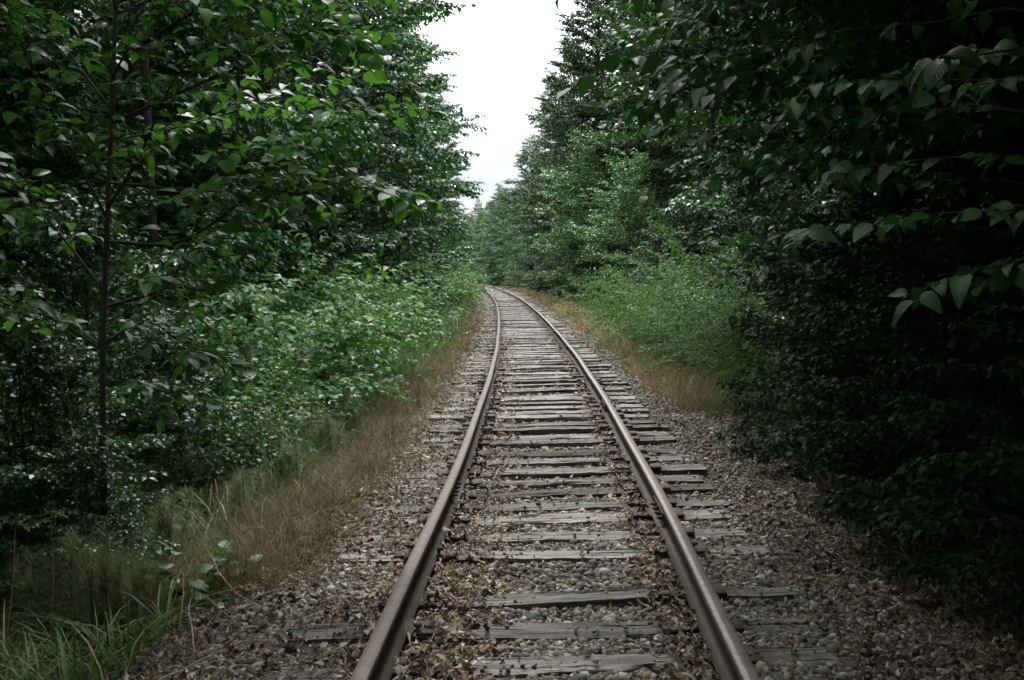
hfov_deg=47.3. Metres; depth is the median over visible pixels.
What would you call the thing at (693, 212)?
broadleaf tree
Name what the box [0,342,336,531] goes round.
bramble bush
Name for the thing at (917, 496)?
leafy bush
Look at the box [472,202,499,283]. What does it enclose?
broadleaf tree
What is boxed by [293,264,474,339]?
bramble bush
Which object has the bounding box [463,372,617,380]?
sleeper
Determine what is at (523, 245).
broadleaf tree
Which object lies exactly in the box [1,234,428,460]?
bramble bush
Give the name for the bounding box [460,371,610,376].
sleeper
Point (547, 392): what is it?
sleeper
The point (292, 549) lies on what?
dry grass
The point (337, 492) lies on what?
dry cane
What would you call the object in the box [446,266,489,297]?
bramble bush
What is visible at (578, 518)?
sleeper
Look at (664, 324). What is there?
green shrub
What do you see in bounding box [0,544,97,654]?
horsetail plant
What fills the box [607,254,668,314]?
leafy bush
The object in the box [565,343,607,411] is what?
steel rail
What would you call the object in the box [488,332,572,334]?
sleeper
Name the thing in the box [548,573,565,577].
fallen stick
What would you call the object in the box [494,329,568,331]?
sleeper
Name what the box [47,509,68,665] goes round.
seed grass
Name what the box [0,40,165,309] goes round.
leafy bush
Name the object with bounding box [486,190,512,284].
broadleaf tree
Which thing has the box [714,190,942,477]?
leafy bush
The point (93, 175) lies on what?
leafy bush
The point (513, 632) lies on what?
sleeper
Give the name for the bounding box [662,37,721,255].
broadleaf tree
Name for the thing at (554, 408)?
sleeper
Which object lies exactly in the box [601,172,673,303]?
leafy bush
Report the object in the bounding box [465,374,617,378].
sleeper
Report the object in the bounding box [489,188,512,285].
broadleaf tree
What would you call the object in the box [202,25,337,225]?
broadleaf tree
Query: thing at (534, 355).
sleeper
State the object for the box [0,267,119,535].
leafy bush
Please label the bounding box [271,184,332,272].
leafy bush
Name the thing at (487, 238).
broadleaf tree
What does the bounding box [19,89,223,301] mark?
leafy bush
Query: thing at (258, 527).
dry cane
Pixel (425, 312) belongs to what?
bramble bush
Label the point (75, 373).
leafy bush
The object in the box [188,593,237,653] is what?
dry cane
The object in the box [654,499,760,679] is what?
steel rail
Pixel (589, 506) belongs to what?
sleeper
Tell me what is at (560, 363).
sleeper
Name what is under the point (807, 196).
broadleaf tree
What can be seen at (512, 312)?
sleeper
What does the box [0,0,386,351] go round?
broadleaf tree
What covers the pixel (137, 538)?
horsetail plant
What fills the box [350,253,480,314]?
bramble bush
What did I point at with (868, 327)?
leafy bush
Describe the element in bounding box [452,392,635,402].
sleeper
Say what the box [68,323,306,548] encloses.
leafy bush
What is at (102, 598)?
horsetail plant
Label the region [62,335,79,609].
seed grass
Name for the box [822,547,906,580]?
fallen stick
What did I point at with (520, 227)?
broadleaf tree
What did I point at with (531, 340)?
sleeper
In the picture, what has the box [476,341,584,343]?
sleeper
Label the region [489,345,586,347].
sleeper
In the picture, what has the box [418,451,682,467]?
sleeper
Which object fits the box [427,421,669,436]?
sleeper
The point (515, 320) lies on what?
sleeper
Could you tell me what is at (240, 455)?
horsetail plant
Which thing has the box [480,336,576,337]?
sleeper
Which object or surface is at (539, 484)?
sleeper
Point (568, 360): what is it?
sleeper
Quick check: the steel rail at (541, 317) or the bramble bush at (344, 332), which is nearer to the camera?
the bramble bush at (344, 332)
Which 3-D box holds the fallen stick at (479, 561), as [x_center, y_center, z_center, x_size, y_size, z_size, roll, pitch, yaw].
[-0.206,1.308,6.929,0.027,0.032,0.196,-3,4,-34]
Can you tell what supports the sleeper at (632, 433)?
on the ground at (214, 618)
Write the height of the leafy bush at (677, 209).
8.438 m
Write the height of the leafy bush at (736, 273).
5.387 m
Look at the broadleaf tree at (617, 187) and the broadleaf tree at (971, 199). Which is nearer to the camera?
the broadleaf tree at (971, 199)
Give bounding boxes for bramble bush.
[0,315,411,493]
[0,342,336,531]
[1,228,443,461]
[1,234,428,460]
[34,206,456,378]
[113,271,459,426]
[122,371,386,468]
[160,240,440,393]
[169,261,486,364]
[272,250,481,349]
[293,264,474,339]
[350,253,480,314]
[353,250,509,320]
[405,260,481,287]
[407,262,499,306]
[408,256,484,298]
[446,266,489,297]
[583,263,757,347]
[606,267,806,366]
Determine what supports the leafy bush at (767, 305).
on the ground at (214, 618)
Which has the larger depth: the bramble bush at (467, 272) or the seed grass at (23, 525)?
the bramble bush at (467, 272)
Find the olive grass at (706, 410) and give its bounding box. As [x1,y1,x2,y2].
[2,298,795,659]
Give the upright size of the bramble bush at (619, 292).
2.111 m
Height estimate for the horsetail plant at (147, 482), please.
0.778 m
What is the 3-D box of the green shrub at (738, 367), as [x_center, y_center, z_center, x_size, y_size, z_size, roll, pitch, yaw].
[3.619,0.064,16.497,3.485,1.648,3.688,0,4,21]
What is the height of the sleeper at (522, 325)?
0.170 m
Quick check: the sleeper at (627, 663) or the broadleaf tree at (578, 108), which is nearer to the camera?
the sleeper at (627, 663)
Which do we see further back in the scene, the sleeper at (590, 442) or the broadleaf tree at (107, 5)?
the broadleaf tree at (107, 5)
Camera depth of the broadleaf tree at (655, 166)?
47.55 m
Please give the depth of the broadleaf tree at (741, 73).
7.00 m
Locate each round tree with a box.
[503,246,526,289]
[521,238,553,294]
[530,125,635,308]
[531,204,594,302]
[562,147,675,312]
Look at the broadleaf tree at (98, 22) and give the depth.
28.70 m
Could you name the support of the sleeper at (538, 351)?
on the ground at (214, 618)
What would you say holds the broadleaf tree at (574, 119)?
on the ground at (214, 618)
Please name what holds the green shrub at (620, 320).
on the ground at (214, 618)
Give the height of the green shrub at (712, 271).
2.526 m
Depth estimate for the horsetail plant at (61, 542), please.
7.55 m
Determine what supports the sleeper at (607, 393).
on the ground at (214, 618)
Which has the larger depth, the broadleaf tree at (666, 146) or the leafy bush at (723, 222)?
the broadleaf tree at (666, 146)
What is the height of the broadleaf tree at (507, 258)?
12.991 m
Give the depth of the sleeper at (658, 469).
9.98 m
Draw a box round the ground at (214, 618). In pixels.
[0,282,1023,679]
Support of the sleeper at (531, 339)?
on the ground at (214, 618)
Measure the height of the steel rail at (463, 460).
0.155 m
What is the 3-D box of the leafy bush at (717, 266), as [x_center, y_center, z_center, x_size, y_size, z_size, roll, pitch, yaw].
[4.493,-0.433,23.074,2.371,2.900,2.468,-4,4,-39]
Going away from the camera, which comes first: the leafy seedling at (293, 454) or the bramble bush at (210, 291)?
the leafy seedling at (293, 454)
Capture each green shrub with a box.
[535,233,811,345]
[549,211,843,355]
[567,260,763,360]
[595,254,925,384]
[640,231,954,376]
[648,287,845,401]
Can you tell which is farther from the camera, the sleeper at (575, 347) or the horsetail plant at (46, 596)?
the sleeper at (575, 347)
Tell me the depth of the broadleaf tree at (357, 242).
23.41 m
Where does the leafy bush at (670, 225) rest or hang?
on the ground at (214, 618)
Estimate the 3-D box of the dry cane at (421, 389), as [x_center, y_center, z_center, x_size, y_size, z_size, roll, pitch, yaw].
[-1.072,0.604,13.968,0.024,0.586,0.231,-1,3,-9]
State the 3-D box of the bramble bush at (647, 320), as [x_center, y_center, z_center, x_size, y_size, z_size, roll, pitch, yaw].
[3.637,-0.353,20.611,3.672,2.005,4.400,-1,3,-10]
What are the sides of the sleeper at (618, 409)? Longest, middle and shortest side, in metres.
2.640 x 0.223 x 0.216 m
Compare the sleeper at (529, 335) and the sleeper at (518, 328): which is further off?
the sleeper at (518, 328)
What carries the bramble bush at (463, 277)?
on the ground at (214, 618)
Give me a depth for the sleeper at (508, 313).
47.48 m
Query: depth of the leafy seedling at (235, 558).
6.78 m
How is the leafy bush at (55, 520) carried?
on the ground at (214, 618)
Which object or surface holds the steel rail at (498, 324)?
on the sleeper at (530, 327)
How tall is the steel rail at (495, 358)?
0.155 m
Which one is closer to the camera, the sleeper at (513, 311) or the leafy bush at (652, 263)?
the leafy bush at (652, 263)
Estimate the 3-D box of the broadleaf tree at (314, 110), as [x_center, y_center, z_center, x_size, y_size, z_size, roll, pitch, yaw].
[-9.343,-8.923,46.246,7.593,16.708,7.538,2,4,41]
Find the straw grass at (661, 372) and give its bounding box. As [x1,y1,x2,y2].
[510,287,772,415]
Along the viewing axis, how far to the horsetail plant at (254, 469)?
11.27 m
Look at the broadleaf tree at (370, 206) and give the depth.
29.95 m
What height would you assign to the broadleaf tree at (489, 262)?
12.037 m
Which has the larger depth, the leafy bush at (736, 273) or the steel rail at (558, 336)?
the steel rail at (558, 336)
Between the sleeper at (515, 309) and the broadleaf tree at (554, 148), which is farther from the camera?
the broadleaf tree at (554, 148)
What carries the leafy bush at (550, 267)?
on the ground at (214, 618)
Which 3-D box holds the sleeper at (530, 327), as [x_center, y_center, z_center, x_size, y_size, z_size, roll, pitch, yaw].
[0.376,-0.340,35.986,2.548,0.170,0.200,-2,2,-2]
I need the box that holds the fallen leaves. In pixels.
[96,304,1023,679]
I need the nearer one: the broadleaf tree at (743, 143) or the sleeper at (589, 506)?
the sleeper at (589, 506)
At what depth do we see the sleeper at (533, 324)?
37.96 m
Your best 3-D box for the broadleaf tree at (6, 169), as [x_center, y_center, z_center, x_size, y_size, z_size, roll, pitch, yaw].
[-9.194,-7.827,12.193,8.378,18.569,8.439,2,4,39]
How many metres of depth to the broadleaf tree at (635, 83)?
55.52 m
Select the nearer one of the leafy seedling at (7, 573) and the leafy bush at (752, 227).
the leafy seedling at (7, 573)
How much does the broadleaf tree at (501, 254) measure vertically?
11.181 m
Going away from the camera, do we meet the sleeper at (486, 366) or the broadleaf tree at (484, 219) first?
the sleeper at (486, 366)
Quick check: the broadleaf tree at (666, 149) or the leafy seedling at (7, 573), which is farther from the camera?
the broadleaf tree at (666, 149)
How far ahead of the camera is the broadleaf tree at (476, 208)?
198.53 m
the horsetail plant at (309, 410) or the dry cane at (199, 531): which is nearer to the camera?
the dry cane at (199, 531)
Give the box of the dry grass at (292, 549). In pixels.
[0,293,497,665]
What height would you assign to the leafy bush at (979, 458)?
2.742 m
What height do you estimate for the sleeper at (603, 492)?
0.226 m
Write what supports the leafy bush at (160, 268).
on the ground at (214, 618)
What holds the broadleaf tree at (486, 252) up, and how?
on the ground at (214, 618)
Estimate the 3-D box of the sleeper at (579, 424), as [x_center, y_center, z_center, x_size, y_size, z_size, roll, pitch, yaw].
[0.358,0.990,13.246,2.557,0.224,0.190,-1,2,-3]
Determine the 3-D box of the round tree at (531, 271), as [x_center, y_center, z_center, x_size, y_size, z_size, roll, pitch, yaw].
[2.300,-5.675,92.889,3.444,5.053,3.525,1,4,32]
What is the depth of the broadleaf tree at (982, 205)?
16.36 m
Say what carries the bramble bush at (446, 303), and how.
on the ground at (214, 618)
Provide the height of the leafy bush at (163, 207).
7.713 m
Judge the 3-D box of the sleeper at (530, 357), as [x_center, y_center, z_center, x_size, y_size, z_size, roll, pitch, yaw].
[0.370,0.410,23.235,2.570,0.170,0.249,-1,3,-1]
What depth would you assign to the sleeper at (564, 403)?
15.15 m
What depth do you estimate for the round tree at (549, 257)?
70.47 m
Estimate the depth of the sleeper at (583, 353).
24.15 m
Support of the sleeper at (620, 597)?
on the ground at (214, 618)
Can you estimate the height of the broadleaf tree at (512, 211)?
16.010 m
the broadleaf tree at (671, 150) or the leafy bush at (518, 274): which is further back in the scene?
the leafy bush at (518, 274)
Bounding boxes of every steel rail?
[350,478,459,679]
[448,364,496,502]
[489,331,500,372]
[496,315,500,335]
[525,302,535,312]
[534,310,547,325]
[546,321,567,349]
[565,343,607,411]
[602,398,668,526]
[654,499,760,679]
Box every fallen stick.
[159,636,255,679]
[299,642,350,665]
[322,516,376,547]
[467,556,485,564]
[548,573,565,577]
[662,626,690,631]
[778,529,928,565]
[783,621,804,632]
[789,509,818,524]
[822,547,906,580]
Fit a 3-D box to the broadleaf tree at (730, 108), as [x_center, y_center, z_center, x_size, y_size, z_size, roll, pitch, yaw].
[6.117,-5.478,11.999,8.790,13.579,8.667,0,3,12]
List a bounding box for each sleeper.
[262,640,838,679]
[288,610,814,645]
[313,578,797,614]
[336,538,769,566]
[354,522,746,547]
[369,503,732,527]
[387,493,730,514]
[398,460,706,479]
[409,470,703,490]
[413,443,680,458]
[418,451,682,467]
[421,427,669,442]
[421,432,676,449]
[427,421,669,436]
[429,409,649,423]
[429,480,716,501]
[431,416,656,428]
[438,405,649,414]
[443,401,644,412]
[447,385,624,395]
[450,398,640,406]
[451,376,620,384]
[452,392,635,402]
[454,383,631,391]
[456,379,628,388]
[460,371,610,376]
[460,389,627,397]
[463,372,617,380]
[465,365,564,368]
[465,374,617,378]
[466,351,591,354]
[466,355,593,359]
[466,359,601,363]
[466,364,611,370]
[468,362,607,365]
[471,336,574,339]
[471,352,594,355]
[471,354,596,357]
[471,356,598,361]
[472,349,590,352]
[475,343,584,344]
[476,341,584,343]
[477,335,571,337]
[478,338,576,340]
[479,339,578,341]
[479,348,588,351]
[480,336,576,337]
[480,346,586,349]
[481,331,569,332]
[481,334,570,335]
[482,322,559,324]
[482,328,565,328]
[482,328,566,329]
[483,313,547,314]
[483,321,558,322]
[483,325,565,327]
[484,311,546,312]
[486,325,560,326]
[486,368,608,372]
[488,319,533,319]
[488,319,539,321]
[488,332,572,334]
[489,341,555,342]
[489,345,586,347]
[491,313,546,314]
[492,309,540,309]
[492,311,529,311]
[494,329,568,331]
[495,318,552,318]
[500,314,550,315]
[508,323,559,324]
[508,346,588,347]
[509,317,553,317]
[512,321,541,321]
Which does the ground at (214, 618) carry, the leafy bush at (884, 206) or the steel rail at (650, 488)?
the leafy bush at (884, 206)
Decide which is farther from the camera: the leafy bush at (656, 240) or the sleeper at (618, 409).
the leafy bush at (656, 240)
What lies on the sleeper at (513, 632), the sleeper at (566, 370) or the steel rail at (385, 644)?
the steel rail at (385, 644)
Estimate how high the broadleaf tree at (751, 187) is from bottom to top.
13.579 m
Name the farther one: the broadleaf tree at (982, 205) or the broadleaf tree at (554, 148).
the broadleaf tree at (554, 148)
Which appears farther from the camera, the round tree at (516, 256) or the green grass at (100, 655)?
the round tree at (516, 256)
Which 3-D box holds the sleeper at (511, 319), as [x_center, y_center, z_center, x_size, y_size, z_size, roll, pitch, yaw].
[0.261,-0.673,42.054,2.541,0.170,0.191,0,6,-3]
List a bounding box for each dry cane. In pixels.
[180,533,187,631]
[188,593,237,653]
[191,515,259,605]
[215,479,240,551]
[234,526,292,537]
[297,468,303,546]
[314,470,368,518]
[420,366,423,415]
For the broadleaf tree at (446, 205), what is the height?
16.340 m
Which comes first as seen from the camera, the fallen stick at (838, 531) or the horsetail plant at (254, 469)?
the fallen stick at (838, 531)
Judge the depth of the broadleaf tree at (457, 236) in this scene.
82.29 m
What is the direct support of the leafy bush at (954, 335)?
on the ground at (214, 618)
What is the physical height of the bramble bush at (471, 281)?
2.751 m
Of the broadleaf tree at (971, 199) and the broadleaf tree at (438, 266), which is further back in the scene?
the broadleaf tree at (438, 266)
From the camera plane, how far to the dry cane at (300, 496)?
7.95 m
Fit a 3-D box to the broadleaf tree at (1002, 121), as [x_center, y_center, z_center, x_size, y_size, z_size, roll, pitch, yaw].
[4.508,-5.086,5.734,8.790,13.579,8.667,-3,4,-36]
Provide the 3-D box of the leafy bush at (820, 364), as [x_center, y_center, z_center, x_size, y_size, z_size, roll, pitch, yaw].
[3.199,0.269,9.954,2.458,3.036,2.634,1,4,33]
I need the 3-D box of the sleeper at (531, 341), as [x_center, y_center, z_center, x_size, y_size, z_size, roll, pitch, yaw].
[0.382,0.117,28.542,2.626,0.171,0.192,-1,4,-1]
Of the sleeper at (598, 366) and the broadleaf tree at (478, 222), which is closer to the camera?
the sleeper at (598, 366)
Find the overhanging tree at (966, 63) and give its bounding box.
[634,0,1023,328]
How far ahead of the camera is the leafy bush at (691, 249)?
44.90 m
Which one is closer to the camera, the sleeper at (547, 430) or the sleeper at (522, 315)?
the sleeper at (547, 430)
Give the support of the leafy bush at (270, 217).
on the ground at (214, 618)
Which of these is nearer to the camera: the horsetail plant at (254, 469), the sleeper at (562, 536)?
the sleeper at (562, 536)
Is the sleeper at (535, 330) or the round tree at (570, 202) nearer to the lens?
the sleeper at (535, 330)
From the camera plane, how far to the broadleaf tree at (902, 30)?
9.96 m
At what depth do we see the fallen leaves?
6.18 m
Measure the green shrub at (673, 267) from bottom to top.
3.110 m
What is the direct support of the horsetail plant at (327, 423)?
on the ground at (214, 618)
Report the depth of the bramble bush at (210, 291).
19.03 m
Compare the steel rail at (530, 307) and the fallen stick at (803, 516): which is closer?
the fallen stick at (803, 516)
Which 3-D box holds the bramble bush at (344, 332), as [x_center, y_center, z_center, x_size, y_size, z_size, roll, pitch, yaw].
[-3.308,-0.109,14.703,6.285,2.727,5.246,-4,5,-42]
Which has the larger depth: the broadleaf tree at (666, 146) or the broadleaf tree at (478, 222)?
the broadleaf tree at (478, 222)
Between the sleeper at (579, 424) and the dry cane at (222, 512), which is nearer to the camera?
the dry cane at (222, 512)
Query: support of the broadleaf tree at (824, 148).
on the ground at (214, 618)
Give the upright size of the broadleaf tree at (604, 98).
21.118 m
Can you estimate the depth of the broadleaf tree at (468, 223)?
96.02 m
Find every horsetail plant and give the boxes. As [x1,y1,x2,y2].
[0,496,67,605]
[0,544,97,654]
[7,519,160,645]
[11,490,117,596]
[73,544,181,631]
[94,525,161,590]
[114,456,182,535]
[124,484,220,572]
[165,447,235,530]
[200,430,264,490]
[202,465,292,531]
[243,425,297,484]
[260,436,310,493]
[282,391,322,443]
[292,405,352,467]
[316,389,376,439]
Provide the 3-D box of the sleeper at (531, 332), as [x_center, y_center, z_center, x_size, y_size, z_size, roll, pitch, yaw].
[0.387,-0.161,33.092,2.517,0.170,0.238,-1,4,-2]
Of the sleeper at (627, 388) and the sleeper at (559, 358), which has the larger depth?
the sleeper at (559, 358)
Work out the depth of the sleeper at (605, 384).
17.69 m
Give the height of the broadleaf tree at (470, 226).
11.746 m
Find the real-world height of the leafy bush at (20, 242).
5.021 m
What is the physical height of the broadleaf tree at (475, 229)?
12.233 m
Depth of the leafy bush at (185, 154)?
23.08 m
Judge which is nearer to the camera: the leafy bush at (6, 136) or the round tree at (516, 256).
the leafy bush at (6, 136)
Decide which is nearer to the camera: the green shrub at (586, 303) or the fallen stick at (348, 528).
the fallen stick at (348, 528)
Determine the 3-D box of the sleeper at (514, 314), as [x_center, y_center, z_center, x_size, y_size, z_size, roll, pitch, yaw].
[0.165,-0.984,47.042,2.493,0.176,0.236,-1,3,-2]
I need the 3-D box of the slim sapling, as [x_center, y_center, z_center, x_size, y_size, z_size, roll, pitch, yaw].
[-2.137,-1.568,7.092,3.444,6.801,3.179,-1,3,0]
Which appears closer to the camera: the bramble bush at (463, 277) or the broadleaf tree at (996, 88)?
the broadleaf tree at (996, 88)
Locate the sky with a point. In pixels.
(503, 46)
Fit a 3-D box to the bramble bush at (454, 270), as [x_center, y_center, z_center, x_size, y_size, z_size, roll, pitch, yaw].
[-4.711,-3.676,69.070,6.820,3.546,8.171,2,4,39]
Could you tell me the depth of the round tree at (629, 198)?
45.32 m
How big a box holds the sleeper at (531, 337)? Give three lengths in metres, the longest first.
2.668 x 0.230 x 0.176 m
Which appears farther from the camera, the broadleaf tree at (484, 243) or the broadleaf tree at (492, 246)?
the broadleaf tree at (484, 243)
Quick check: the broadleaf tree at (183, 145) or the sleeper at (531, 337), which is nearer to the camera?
the broadleaf tree at (183, 145)
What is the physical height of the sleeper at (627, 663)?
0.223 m
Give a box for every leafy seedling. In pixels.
[0,548,135,607]
[111,499,201,556]
[141,533,239,609]
[180,469,269,525]
[210,554,266,594]
[253,442,313,476]
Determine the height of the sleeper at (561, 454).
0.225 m
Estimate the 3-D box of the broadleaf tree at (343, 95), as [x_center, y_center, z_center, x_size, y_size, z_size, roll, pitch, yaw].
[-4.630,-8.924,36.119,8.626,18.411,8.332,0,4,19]
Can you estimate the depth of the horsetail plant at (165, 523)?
7.93 m
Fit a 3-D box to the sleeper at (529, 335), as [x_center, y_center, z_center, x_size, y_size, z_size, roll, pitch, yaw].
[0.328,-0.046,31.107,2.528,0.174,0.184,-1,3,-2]
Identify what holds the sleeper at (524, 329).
on the ground at (214, 618)
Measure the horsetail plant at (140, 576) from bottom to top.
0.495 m
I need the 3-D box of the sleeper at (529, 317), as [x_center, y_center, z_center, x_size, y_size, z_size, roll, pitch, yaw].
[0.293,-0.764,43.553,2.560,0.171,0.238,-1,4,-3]
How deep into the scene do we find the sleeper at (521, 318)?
42.54 m
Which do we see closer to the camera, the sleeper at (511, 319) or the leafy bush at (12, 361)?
the leafy bush at (12, 361)
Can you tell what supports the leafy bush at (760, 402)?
on the ground at (214, 618)
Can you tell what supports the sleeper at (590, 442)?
on the ground at (214, 618)
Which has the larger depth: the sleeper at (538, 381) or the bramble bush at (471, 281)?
the bramble bush at (471, 281)
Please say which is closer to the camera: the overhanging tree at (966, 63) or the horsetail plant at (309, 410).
the overhanging tree at (966, 63)
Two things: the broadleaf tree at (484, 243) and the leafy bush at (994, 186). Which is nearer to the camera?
the leafy bush at (994, 186)
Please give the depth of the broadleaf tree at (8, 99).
13.37 m
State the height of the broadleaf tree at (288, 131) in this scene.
17.180 m
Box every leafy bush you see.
[0,20,202,311]
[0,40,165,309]
[0,104,129,460]
[0,118,271,455]
[0,129,135,417]
[0,178,288,546]
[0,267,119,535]
[0,283,169,614]
[0,330,197,586]
[0,417,181,645]
[14,18,270,297]
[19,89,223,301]
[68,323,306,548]
[92,51,310,298]
[158,83,350,299]
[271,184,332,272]
[504,248,538,291]
[522,239,569,297]
[598,221,707,328]
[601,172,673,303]
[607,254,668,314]
[625,170,759,321]
[640,168,706,262]
[648,166,692,259]
[652,168,724,280]
[653,141,804,308]
[691,244,756,319]
[702,253,778,343]
[704,136,886,375]
[714,117,991,389]
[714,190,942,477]
[717,207,955,429]
[721,195,1019,492]
[722,183,818,266]
[735,167,1013,416]
[736,182,834,253]
[760,210,1023,545]
[809,225,1023,603]
[855,270,1023,649]
[869,124,1023,486]
[904,137,1023,536]
[918,181,1023,346]
[924,174,1022,459]
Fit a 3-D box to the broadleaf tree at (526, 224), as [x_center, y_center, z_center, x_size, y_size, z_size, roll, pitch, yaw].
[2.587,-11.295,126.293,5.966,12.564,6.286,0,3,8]
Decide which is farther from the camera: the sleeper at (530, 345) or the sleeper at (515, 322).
the sleeper at (515, 322)
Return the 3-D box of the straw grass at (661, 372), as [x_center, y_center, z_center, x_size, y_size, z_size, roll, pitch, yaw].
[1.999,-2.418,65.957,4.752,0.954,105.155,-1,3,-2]
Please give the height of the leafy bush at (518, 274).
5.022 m
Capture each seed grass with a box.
[1,520,28,674]
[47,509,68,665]
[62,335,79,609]
[280,287,285,385]
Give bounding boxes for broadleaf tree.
[0,0,44,234]
[0,0,132,271]
[0,0,135,410]
[0,0,262,271]
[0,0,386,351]
[0,1,265,323]
[44,3,120,68]
[68,0,435,370]
[77,3,341,269]
[152,0,476,348]
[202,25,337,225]
[217,0,482,321]
[251,14,372,190]
[289,0,487,312]
[325,0,476,276]
[354,10,463,307]
[385,53,472,297]
[394,90,480,276]
[409,121,480,271]
[420,164,477,269]
[463,209,488,283]
[464,200,490,281]
[465,220,477,273]
[468,213,485,282]
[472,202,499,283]
[473,182,508,279]
[474,203,494,275]
[476,204,494,264]
[481,188,516,285]
[481,207,502,284]
[483,201,501,284]
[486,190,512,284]
[489,133,551,289]
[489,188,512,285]
[490,176,543,283]
[495,191,540,286]
[496,189,530,285]
[497,204,517,284]
[499,203,526,284]
[507,129,551,291]
[508,73,593,295]
[511,179,541,288]
[516,0,649,303]
[516,31,613,296]
[549,0,639,290]
[555,0,1023,165]
[574,0,994,419]
[583,0,720,289]
[593,12,676,270]
[594,41,670,265]
[608,0,723,259]
[643,14,786,286]
[644,0,843,267]
[644,0,996,401]
[644,0,1023,194]
[647,32,722,223]
[650,148,684,227]
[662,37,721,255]
[666,32,723,289]
[676,0,808,256]
[684,9,784,257]
[707,0,1023,213]
[729,0,1023,189]
[733,0,1017,9]
[750,30,922,216]
[775,5,1023,164]
[812,0,1023,166]
[877,13,993,388]
[968,0,1023,99]
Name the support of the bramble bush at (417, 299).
on the ground at (214, 618)
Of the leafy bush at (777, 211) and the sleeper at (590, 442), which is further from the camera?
the leafy bush at (777, 211)
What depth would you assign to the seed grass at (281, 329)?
13.51 m
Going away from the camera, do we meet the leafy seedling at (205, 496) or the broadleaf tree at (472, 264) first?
the leafy seedling at (205, 496)
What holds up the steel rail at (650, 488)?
on the sleeper at (561, 454)
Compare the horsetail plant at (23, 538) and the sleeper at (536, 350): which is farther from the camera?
the sleeper at (536, 350)
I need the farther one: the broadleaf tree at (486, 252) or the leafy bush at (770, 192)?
the broadleaf tree at (486, 252)
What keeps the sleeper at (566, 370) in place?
on the ground at (214, 618)
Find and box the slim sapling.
[0,0,441,577]
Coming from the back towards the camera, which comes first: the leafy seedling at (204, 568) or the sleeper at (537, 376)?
the sleeper at (537, 376)
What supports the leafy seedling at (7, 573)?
on the ground at (214, 618)
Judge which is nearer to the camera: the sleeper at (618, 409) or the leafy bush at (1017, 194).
the leafy bush at (1017, 194)
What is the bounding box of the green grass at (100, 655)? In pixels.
[0,295,885,679]
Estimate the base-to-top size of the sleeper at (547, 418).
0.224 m
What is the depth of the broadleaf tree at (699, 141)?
39.38 m
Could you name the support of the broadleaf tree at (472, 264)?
on the ground at (214, 618)
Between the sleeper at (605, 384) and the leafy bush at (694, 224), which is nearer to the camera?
the sleeper at (605, 384)
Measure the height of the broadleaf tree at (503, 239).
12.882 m
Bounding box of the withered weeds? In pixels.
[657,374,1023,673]
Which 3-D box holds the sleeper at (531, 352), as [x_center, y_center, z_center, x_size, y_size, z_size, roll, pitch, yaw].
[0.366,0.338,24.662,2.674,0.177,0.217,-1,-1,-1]
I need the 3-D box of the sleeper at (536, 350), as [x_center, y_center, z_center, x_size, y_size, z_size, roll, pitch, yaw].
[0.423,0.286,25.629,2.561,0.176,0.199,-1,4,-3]
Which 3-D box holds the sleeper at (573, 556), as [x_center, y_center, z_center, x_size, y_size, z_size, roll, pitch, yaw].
[0.267,1.341,7.129,2.645,0.224,0.209,0,4,-4]
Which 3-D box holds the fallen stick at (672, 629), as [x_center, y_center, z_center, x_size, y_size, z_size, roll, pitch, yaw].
[0.780,1.371,5.543,0.138,0.026,0.043,0,3,9]
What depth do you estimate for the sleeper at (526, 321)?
40.01 m
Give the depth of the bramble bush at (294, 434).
12.09 m
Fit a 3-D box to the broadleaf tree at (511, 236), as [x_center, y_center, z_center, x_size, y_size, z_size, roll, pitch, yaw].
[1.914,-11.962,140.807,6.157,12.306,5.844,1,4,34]
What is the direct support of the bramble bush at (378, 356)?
on the ground at (214, 618)
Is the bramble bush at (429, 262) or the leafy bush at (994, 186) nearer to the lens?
the leafy bush at (994, 186)
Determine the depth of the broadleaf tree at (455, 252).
50.92 m
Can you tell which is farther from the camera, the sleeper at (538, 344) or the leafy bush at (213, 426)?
the sleeper at (538, 344)
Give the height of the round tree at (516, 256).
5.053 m
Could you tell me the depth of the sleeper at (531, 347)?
26.51 m
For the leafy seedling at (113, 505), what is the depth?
8.51 m
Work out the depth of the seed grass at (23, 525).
5.96 m
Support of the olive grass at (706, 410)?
on the ground at (214, 618)
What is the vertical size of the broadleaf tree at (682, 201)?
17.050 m
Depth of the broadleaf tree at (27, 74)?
18.45 m
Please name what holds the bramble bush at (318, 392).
on the ground at (214, 618)
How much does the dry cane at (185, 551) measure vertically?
0.429 m
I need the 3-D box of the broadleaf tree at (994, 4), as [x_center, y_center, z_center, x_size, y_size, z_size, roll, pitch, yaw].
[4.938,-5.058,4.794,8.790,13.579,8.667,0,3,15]
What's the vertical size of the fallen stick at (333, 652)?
0.022 m
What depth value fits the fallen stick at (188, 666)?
5.22 m
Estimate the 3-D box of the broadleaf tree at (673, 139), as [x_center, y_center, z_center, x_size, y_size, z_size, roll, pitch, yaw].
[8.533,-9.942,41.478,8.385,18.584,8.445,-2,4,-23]
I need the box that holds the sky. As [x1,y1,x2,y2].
[75,0,628,271]
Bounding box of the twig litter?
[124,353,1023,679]

